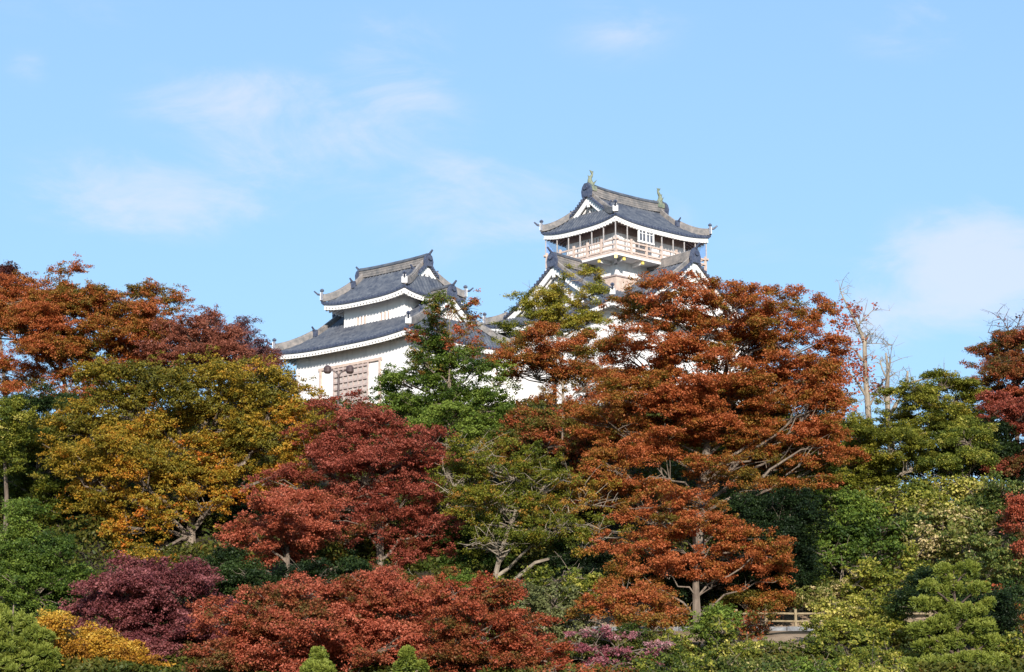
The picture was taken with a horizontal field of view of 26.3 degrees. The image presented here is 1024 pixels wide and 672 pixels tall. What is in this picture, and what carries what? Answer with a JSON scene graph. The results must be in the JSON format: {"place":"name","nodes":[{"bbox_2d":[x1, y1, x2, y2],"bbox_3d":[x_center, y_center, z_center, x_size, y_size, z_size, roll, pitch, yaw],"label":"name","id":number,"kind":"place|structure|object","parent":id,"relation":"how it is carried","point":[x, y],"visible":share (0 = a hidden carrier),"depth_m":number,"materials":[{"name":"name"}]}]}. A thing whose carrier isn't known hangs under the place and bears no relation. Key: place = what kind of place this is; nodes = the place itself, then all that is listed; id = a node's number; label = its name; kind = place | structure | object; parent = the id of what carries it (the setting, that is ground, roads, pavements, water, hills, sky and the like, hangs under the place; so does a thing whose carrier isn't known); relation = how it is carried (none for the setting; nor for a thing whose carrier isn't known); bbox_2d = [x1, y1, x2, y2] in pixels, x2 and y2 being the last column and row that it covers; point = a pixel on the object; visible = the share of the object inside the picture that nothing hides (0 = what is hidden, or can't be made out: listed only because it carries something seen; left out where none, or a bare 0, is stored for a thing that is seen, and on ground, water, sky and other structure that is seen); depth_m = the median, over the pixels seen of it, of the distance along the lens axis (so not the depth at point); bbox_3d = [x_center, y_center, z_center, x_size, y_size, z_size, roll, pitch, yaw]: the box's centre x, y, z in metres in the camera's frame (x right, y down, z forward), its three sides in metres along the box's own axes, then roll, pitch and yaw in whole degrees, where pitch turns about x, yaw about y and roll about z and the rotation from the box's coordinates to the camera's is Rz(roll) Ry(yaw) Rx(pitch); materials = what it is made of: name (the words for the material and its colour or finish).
{"place":"outdoors","nodes":[
{"label":"outdoors","id":0,"kind":"place"},
{"bbox_2d":[0,405,1023,671],"bbox_3d":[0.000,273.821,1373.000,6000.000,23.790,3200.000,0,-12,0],"label":"ground","id":1,"kind":"structure","parent":0,"point":[420,573],"depth_m":107.27,"materials":[{"name":"green plant"}]},
{"bbox_2d":[0,260,28,397],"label":"tree","id":2,"kind":"object","parent":1,"relation":"on","point":[8,268],"visible":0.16,"depth_m":129.76,"materials":[{"name":"red plant"}]},
{"bbox_2d":[0,393,38,547],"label":"maple tree","id":3,"kind":"object","parent":1,"relation":"on","point":[12,432],"visible":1,"depth_m":105.46,"materials":[{"name":"green plant"}]},
{"bbox_2d":[0,603,63,671],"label":"shrub","id":4,"kind":"object","parent":1,"relation":"on","point":[25,644],"visible":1,"depth_m":82.10,"materials":[{"name":"green plant"}]},
{"bbox_2d":[0,495,96,620],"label":"shrub","id":5,"kind":"object","parent":1,"relation":"on","point":[27,563],"visible":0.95,"depth_m":96.22,"materials":[{"name":"green plant"}]},
{"bbox_2d":[0,382,102,507],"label":"tree","id":6,"kind":"object","parent":1,"relation":"on","point":[45,402],"visible":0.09,"depth_m":112.93,"materials":[{"name":"green plant"}]},
{"bbox_2d":[0,424,105,534],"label":"tree","id":7,"kind":"object","parent":1,"relation":"on","point":[37,489],"visible":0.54,"depth_m":108.85,"materials":[{"name":"green plant"}]},
{"bbox_2d":[0,251,146,441],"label":"maple tree","id":8,"kind":"object","parent":1,"relation":"on","point":[35,320],"visible":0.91,"depth_m":118.28,"materials":[{"name":"orange plant"}]},
{"bbox_2d":[35,606,175,669],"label":"shrub","id":9,"kind":"object","parent":1,"relation":"on","point":[87,643],"visible":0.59,"depth_m":85.29,"materials":[{"name":"yellow plant"}]},
{"bbox_2d":[82,277,194,444],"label":"maple tree","id":10,"kind":"object","parent":1,"relation":"on","point":[149,307],"visible":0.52,"depth_m":119.61,"materials":[{"name":"orange plant"}]},
{"bbox_2d":[31,475,267,546],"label":"shrub","id":11,"kind":"object","parent":1,"relation":"on","point":[232,507],"visible":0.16,"depth_m":108.50,"materials":[{"name":"green plant"}]},
{"bbox_2d":[57,549,243,661],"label":"maple tree","id":12,"kind":"object","parent":1,"relation":"on","point":[138,599],"visible":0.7,"depth_m":88.07,"materials":[{"name":"purple plant"}]},
{"bbox_2d":[27,344,346,562],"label":"zelkova tree","id":13,"kind":"object","parent":1,"relation":"on","point":[243,437],"visible":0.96,"depth_m":106.68,"materials":[{"name":"yellow plant"}]},
{"bbox_2d":[122,302,310,452],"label":"maple tree","id":14,"kind":"object","parent":1,"relation":"on","point":[194,339],"visible":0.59,"depth_m":117.21,"materials":[{"name":"red plant"}]},
{"bbox_2d":[181,542,266,623],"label":"shrub","id":15,"kind":"object","parent":1,"relation":"on","point":[227,561],"visible":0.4,"depth_m":96.92,"materials":[{"name":"green plant"}]},
{"bbox_2d":[187,306,284,406],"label":"bare topped tree","id":16,"kind":"object","parent":1,"relation":"on","point":[258,347],"visible":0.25,"depth_m":122.22,"materials":[{"name":"red plant"}]},
{"bbox_2d":[179,579,351,671],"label":"maple tree","id":17,"kind":"object","parent":1,"relation":"on","point":[276,625],"visible":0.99,"depth_m":82.39,"materials":[{"name":"red plant"}]},
{"bbox_2d":[212,483,366,576],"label":"maple tree","id":18,"kind":"object","parent":1,"relation":"on","point":[287,515],"visible":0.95,"depth_m":98.57,"materials":[{"name":"red plant"}]},
{"bbox_2d":[221,548,407,616],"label":"shrub","id":19,"kind":"object","parent":1,"relation":"on","point":[350,564],"visible":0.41,"depth_m":95.60,"materials":[{"name":"green plant"}]},
{"bbox_2d":[299,646,336,671],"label":"pine tree","id":20,"kind":"object","parent":1,"relation":"on","point":[318,660],"visible":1,"depth_m":61.04,"materials":[{"name":"green plant"}]},
{"bbox_2d":[263,511,390,564],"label":"shrub","id":21,"kind":"object","parent":1,"relation":"on","point":[350,538],"visible":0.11,"depth_m":105.15,"materials":[{"name":"green plant"}]},
{"bbox_2d":[324,365,353,437],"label":"street lamp","id":22,"kind":"object","parent":1,"relation":"on","point":[348,370],"visible":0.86,"depth_m":121.48,"materials":[{"name":"brown metal"}]},
{"bbox_2d":[240,388,468,572],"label":"maple tree","id":23,"kind":"object","parent":1,"relation":"on","point":[321,448],"visible":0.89,"depth_m":103.80,"materials":[{"name":"red plant"}]},
{"bbox_2d":[262,565,459,671],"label":"maple tree","id":24,"kind":"object","parent":1,"relation":"on","point":[381,590],"visible":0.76,"depth_m":83.86,"materials":[{"name":"red plant"}]},
{"bbox_2d":[266,249,514,404],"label":"castle turret","id":25,"kind":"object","parent":1,"relation":"on","point":[375,310],"visible":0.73,"depth_m":130.85,"materials":[{"name":"white paint"}]},
{"bbox_2d":[318,357,382,404],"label":"lattice window","id":26,"kind":"structure","parent":25,"relation":"in","point":[359,378],"depth_m":129.25,"materials":[{"name":"beige wood"}]},
{"bbox_2d":[355,315,366,325],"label":"slit window","id":27,"kind":"structure","parent":25,"relation":"in","point":[363,318],"depth_m":132.38,"materials":[{"name":"white wood"}]},
{"bbox_2d":[379,310,390,320],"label":"slit window","id":28,"kind":"structure","parent":25,"relation":"in","point":[383,314],"depth_m":131.06,"materials":[{"name":"white wood"}]},
{"bbox_2d":[391,644,429,671],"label":"pine tree","id":29,"kind":"object","parent":1,"relation":"on","point":[407,661],"visible":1,"depth_m":61.31,"materials":[{"name":"green plant"}]},
{"bbox_2d":[360,329,526,495],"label":"camphor tree","id":30,"kind":"object","parent":1,"relation":"on","point":[454,397],"visible":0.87,"depth_m":112.10,"materials":[{"name":"green plant"}]},
{"bbox_2d":[396,563,496,618],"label":"shrub","id":31,"kind":"object","parent":1,"relation":"on","point":[441,575],"visible":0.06,"depth_m":96.19,"materials":[{"name":"green plant"}]},
{"bbox_2d":[403,288,491,506],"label":"maple tree","id":32,"kind":"object","parent":1,"relation":"on","point":[418,355],"visible":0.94,"depth_m":113.08,"materials":[{"name":"green plant"}]},
{"bbox_2d":[433,568,486,617],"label":"shrub","id":33,"kind":"object","parent":1,"relation":"on","point":[467,577],"visible":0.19,"depth_m":94.02,"materials":[{"name":"green plant"}]},
{"bbox_2d":[400,506,577,575],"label":"shrub","id":34,"kind":"object","parent":1,"relation":"on","point":[558,545],"visible":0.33,"depth_m":104.32,"materials":[{"name":"green plant"}]},
{"bbox_2d":[405,570,577,671],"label":"maple tree","id":35,"kind":"object","parent":1,"relation":"on","point":[512,643],"visible":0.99,"depth_m":82.55,"materials":[{"name":"red plant"}]},
{"bbox_2d":[481,322,518,401],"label":"connecting corridor","id":36,"kind":"object","parent":1,"relation":"on","point":[511,393],"visible":0.01,"depth_m":139.85,"materials":[{"name":"white paint"}]},
{"bbox_2d":[0,397,1023,671],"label":"undergrowth","id":37,"kind":"object","parent":1,"relation":"on","point":[100,665],"visible":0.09,"depth_m":104.08,"materials":[{"name":"green plant"}]},
{"bbox_2d":[424,432,640,582],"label":"beech tree","id":38,"kind":"object","parent":1,"relation":"on","point":[477,468],"visible":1,"depth_m":100.47,"materials":[{"name":"green plant"}]},
{"bbox_2d":[502,453,568,517],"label":"maple tree","id":39,"kind":"object","parent":1,"relation":"on","point":[556,466],"visible":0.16,"depth_m":108.62,"materials":[{"name":"green plant"}]},
{"bbox_2d":[485,404,598,488],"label":"maple tree","id":40,"kind":"object","parent":1,"relation":"on","point":[527,411],"visible":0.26,"depth_m":109.32,"materials":[{"name":"red plant"}]},
{"bbox_2d":[499,578,596,641],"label":"shrub","id":41,"kind":"object","parent":1,"relation":"on","point":[540,601],"visible":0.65,"depth_m":90.81,"materials":[{"name":"green plant"}]},
{"bbox_2d":[487,551,608,609],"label":"shrub","id":42,"kind":"object","parent":1,"relation":"on","point":[585,582],"visible":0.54,"depth_m":93.88,"materials":[{"name":"green plant"}]},
{"bbox_2d":[489,263,613,410],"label":"maple tree","id":43,"kind":"object","parent":1,"relation":"on","point":[555,297],"visible":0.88,"depth_m":121.19,"materials":[{"name":"green plant"}]},
{"bbox_2d":[485,399,637,525],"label":"maple tree","id":44,"kind":"object","parent":1,"relation":"on","point":[536,426],"visible":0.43,"depth_m":108.54,"materials":[{"name":"red plant"}]},
{"bbox_2d":[483,316,647,466],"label":"maple tree","id":45,"kind":"object","parent":1,"relation":"on","point":[563,371],"visible":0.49,"depth_m":115.65,"materials":[{"name":"orange plant"}]},
{"bbox_2d":[516,657,640,671],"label":"shrub","id":46,"kind":"object","parent":1,"relation":"on","point":[580,667],"visible":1,"depth_m":77.63,"materials":[{"name":"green plant"}]},
{"bbox_2d":[544,620,689,667],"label":"shrub","id":47,"kind":"object","parent":1,"relation":"on","point":[636,643],"visible":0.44,"depth_m":85.29,"materials":[{"name":"green plant"}]},
{"bbox_2d":[563,624,675,668],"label":"shrub","id":48,"kind":"object","parent":1,"relation":"on","point":[607,632],"visible":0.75,"depth_m":83.52,"materials":[{"name":"pink plant"}]},
{"bbox_2d":[480,170,765,404],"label":"castle keep","id":49,"kind":"structure","parent":1,"relation":"on","point":[618,238],"depth_m":139.88,"materials":[{"name":"white paint"}]},
{"bbox_2d":[581,237,599,258],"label":"barred window","id":50,"kind":"structure","parent":49,"relation":"in","point":[595,240],"depth_m":140.72,"materials":[{"name":"white paint"}]},
{"bbox_2d":[637,228,654,245],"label":"glazed window","id":51,"kind":"structure","parent":49,"relation":"in","point":[643,237],"depth_m":139.72,"materials":[{"name":"white paint"}]},
{"bbox_2d":[563,573,691,634],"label":"shrub","id":52,"kind":"object","parent":1,"relation":"on","point":[652,598],"visible":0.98,"depth_m":89.77,"materials":[{"name":"orange plant"}]},
{"bbox_2d":[609,647,719,671],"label":"shrub","id":53,"kind":"object","parent":1,"relation":"on","point":[653,666],"visible":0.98,"depth_m":77.17,"materials":[{"name":"green plant"}]},
{"bbox_2d":[641,627,697,665],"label":"shrub","id":54,"kind":"object","parent":1,"relation":"on","point":[678,643],"visible":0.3,"depth_m":87.81,"materials":[{"name":"green plant"}]},
{"bbox_2d":[536,485,836,626],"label":"shrub","id":55,"kind":"object","parent":1,"relation":"on","point":[795,517],"visible":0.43,"depth_m":97.48,"materials":[{"name":"green plant"}]},
{"bbox_2d":[581,482,798,626],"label":"maple tree","id":56,"kind":"object","parent":1,"relation":"on","point":[678,498],"visible":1,"depth_m":94.84,"materials":[{"name":"orange plant"}]},
{"bbox_2d":[554,268,871,583],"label":"maple tree","id":57,"kind":"object","parent":1,"relation":"on","point":[698,407],"visible":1,"depth_m":103.52,"materials":[{"name":"orange plant"}]},
{"bbox_2d":[680,600,746,652],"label":"shrub","id":58,"kind":"object","parent":1,"relation":"on","point":[729,613],"visible":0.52,"depth_m":88.32,"materials":[{"name":"green plant"}]},
{"bbox_2d":[616,609,830,628],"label":"wooden fence","id":59,"kind":"object","parent":1,"relation":"on","point":[795,614],"visible":0.17,"depth_m":95.38,"materials":[{"name":"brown wood"}]},
{"bbox_2d":[702,604,780,639],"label":"shrub","id":60,"kind":"object","parent":1,"relation":"on","point":[758,627],"visible":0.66,"depth_m":92.39,"materials":[{"name":"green plant"}]},
{"bbox_2d":[699,613,798,661],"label":"shrub","id":61,"kind":"object","parent":1,"relation":"on","point":[737,647],"visible":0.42,"depth_m":85.52,"materials":[{"name":"green plant"}]},
{"bbox_2d":[705,648,792,671],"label":"shrub","id":62,"kind":"object","parent":1,"relation":"on","point":[733,665],"visible":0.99,"depth_m":77.81,"materials":[{"name":"green plant"}]},
{"bbox_2d":[700,587,803,624],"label":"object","id":63,"kind":"object","parent":1,"relation":"on","point":[754,599],"visible":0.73,"depth_m":95.83,"materials":[{"name":"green plant"}]},
{"bbox_2d":[679,401,904,492],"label":"maple tree","id":64,"kind":"object","parent":1,"relation":"on","point":[830,467],"visible":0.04,"depth_m":116.53,"materials":[{"name":"orange plant"}]},
{"bbox_2d":[570,626,1021,630],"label":"path kerb","id":65,"kind":"structure","parent":1,"relation":"on","point":[793,628],"depth_m":94.91,"materials":[{"name":"stone"}]},
{"bbox_2d":[769,630,852,658],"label":"shrub","id":66,"kind":"object","parent":1,"relation":"on","point":[817,645],"visible":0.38,"depth_m":86.49,"materials":[{"name":"green plant"}]},
{"bbox_2d":[781,654,851,671],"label":"shrub","id":67,"kind":"object","parent":1,"relation":"on","point":[800,666],"visible":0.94,"depth_m":77.73,"materials":[{"name":"green plant"}]},
{"bbox_2d":[775,579,870,614],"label":"bamboo grass","id":68,"kind":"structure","parent":1,"relation":"on","point":[827,591],"depth_m":97.19,"materials":[{"name":"green plant"}]},
{"bbox_2d":[790,480,912,569],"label":"shrub","id":69,"kind":"object","parent":1,"relation":"on","point":[858,515],"visible":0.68,"depth_m":102.70,"materials":[{"name":"green plant"}]},
{"bbox_2d":[797,529,912,586],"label":"shrub","id":70,"kind":"object","parent":1,"relation":"on","point":[853,553],"visible":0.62,"depth_m":99.81,"materials":[{"name":"green plant"}]},
{"bbox_2d":[821,272,899,491],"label":"bare tree","id":71,"kind":"object","parent":1,"relation":"on","point":[866,391],"visible":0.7,"depth_m":118.18,"materials":[{"name":"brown plant"}]},
{"bbox_2d":[798,585,939,652],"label":"shrub","id":72,"kind":"object","parent":1,"relation":"on","point":[856,617],"visible":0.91,"depth_m":88.88,"materials":[{"name":"green plant"}]},
{"bbox_2d":[825,637,918,671],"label":"shrub","id":73,"kind":"object","parent":1,"relation":"on","point":[852,666],"visible":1,"depth_m":77.38,"materials":[{"name":"green plant"}]},
{"bbox_2d":[819,407,946,540],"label":"maple tree","id":74,"kind":"object","parent":1,"relation":"on","point":[872,440],"visible":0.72,"depth_m":108.72,"materials":[{"name":"green plant"}]},
{"bbox_2d":[832,539,933,604],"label":"shrub","id":75,"kind":"object","parent":1,"relation":"on","point":[869,574],"visible":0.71,"depth_m":96.97,"materials":[{"name":"green plant"}]},
{"bbox_2d":[845,641,938,667],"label":"shrub","id":76,"kind":"object","parent":1,"relation":"on","point":[886,655],"visible":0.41,"depth_m":84.75,"materials":[{"name":"green plant"}]},
{"bbox_2d":[865,337,944,519],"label":"bare tree","id":77,"kind":"object","parent":1,"relation":"on","point":[887,380],"visible":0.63,"depth_m":115.88,"materials":[{"name":"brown plant"}]},
{"bbox_2d":[858,466,1006,560],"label":"tree","id":78,"kind":"object","parent":1,"relation":"on","point":[924,489],"visible":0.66,"depth_m":105.32,"materials":[{"name":"green plant"}]},
{"bbox_2d":[869,368,999,499],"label":"pine tree","id":79,"kind":"object","parent":1,"relation":"on","point":[927,397],"visible":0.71,"depth_m":113.38,"materials":[{"name":"green plant"}]},
{"bbox_2d":[868,499,1021,565],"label":"shrub","id":80,"kind":"object","parent":1,"relation":"on","point":[956,527],"visible":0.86,"depth_m":101.63,"materials":[{"name":"green plant"}]},
{"bbox_2d":[880,558,1023,652],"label":"shrub","id":81,"kind":"object","parent":1,"relation":"on","point":[1004,613],"visible":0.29,"depth_m":87.66,"materials":[{"name":"green plant"}]},
{"bbox_2d":[883,415,1023,499],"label":"shrub","id":82,"kind":"object","parent":1,"relation":"on","point":[1003,427],"visible":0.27,"depth_m":111.56,"materials":[{"name":"green plant"}]},
{"bbox_2d":[897,558,1011,671],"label":"pine tree","id":83,"kind":"object","parent":1,"relation":"on","point":[949,620],"visible":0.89,"depth_m":83.29,"materials":[{"name":"green plant"}]},
{"bbox_2d":[914,414,1006,558],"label":"young tree","id":84,"kind":"object","parent":1,"relation":"on","point":[959,439],"visible":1,"depth_m":108.28,"materials":[{"name":"green plant"}]},
{"bbox_2d":[906,610,1022,621],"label":"wooden fence","id":85,"kind":"object","parent":1,"relation":"on","point":[931,614],"visible":0.02,"depth_m":95.64,"materials":[{"name":"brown wood"}]},
{"bbox_2d":[953,470,1023,546],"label":"shrub","id":86,"kind":"object","parent":1,"relation":"on","point":[994,491],"visible":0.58,"depth_m":103.07,"materials":[{"name":"green plant"}]},
{"bbox_2d":[955,537,1023,587],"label":"shrub","id":87,"kind":"object","parent":1,"relation":"on","point":[1007,567],"visible":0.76,"depth_m":97.20,"materials":[{"name":"green plant"}]},
{"bbox_2d":[958,325,1023,547],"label":"maple tree","id":88,"kind":"object","parent":1,"relation":"on","point":[1004,364],"visible":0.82,"depth_m":116.49,"materials":[{"name":"red plant"}]},
{"bbox_2d":[970,582,1023,638],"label":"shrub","id":89,"kind":"object","parent":1,"relation":"on","point":[1019,626],"visible":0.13,"depth_m":91.99,"materials":[{"name":"green plant"}]},
{"bbox_2d":[974,389,1023,545],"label":"maple tree","id":90,"kind":"object","parent":1,"relation":"on","point":[1007,406],"visible":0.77,"depth_m":111.63,"materials":[{"name":"red plant"}]},
{"bbox_2d":[974,626,1023,665],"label":"shrub","id":91,"kind":"object","parent":1,"relation":"on","point":[1013,646],"visible":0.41,"depth_m":85.56,"materials":[{"name":"green plant"}]},
{"bbox_2d":[982,299,1023,540],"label":"bare tree","id":92,"kind":"object","parent":1,"relation":"on","point":[1007,327],"visible":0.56,"depth_m":120.66,"materials":[{"name":"brown plant"}]},
{"bbox_2d":[995,491,1023,565],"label":"maple tree","id":93,"kind":"object","parent":1,"relation":"on","point":[1015,509],"visible":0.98,"depth_m":99.81,"materials":[{"name":"red plant"}]},
{"bbox_2d":[0,0,1023,505],"label":"sky","id":94,"kind":"structure","parent":0,"point":[249,156],"materials":[{"name":"blue"}]},
{"bbox_2d":[548,631,983,653],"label":"dirt bank","id":95,"kind":"structure","parent":0,"point":[782,637],"depth_m":92.11,"materials":[{"name":"brown soil"}]},
{"bbox_2d":[531,613,1013,628],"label":"bank","id":96,"kind":"structure","parent":0,"point":[603,621],"depth_m":97.91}
]}

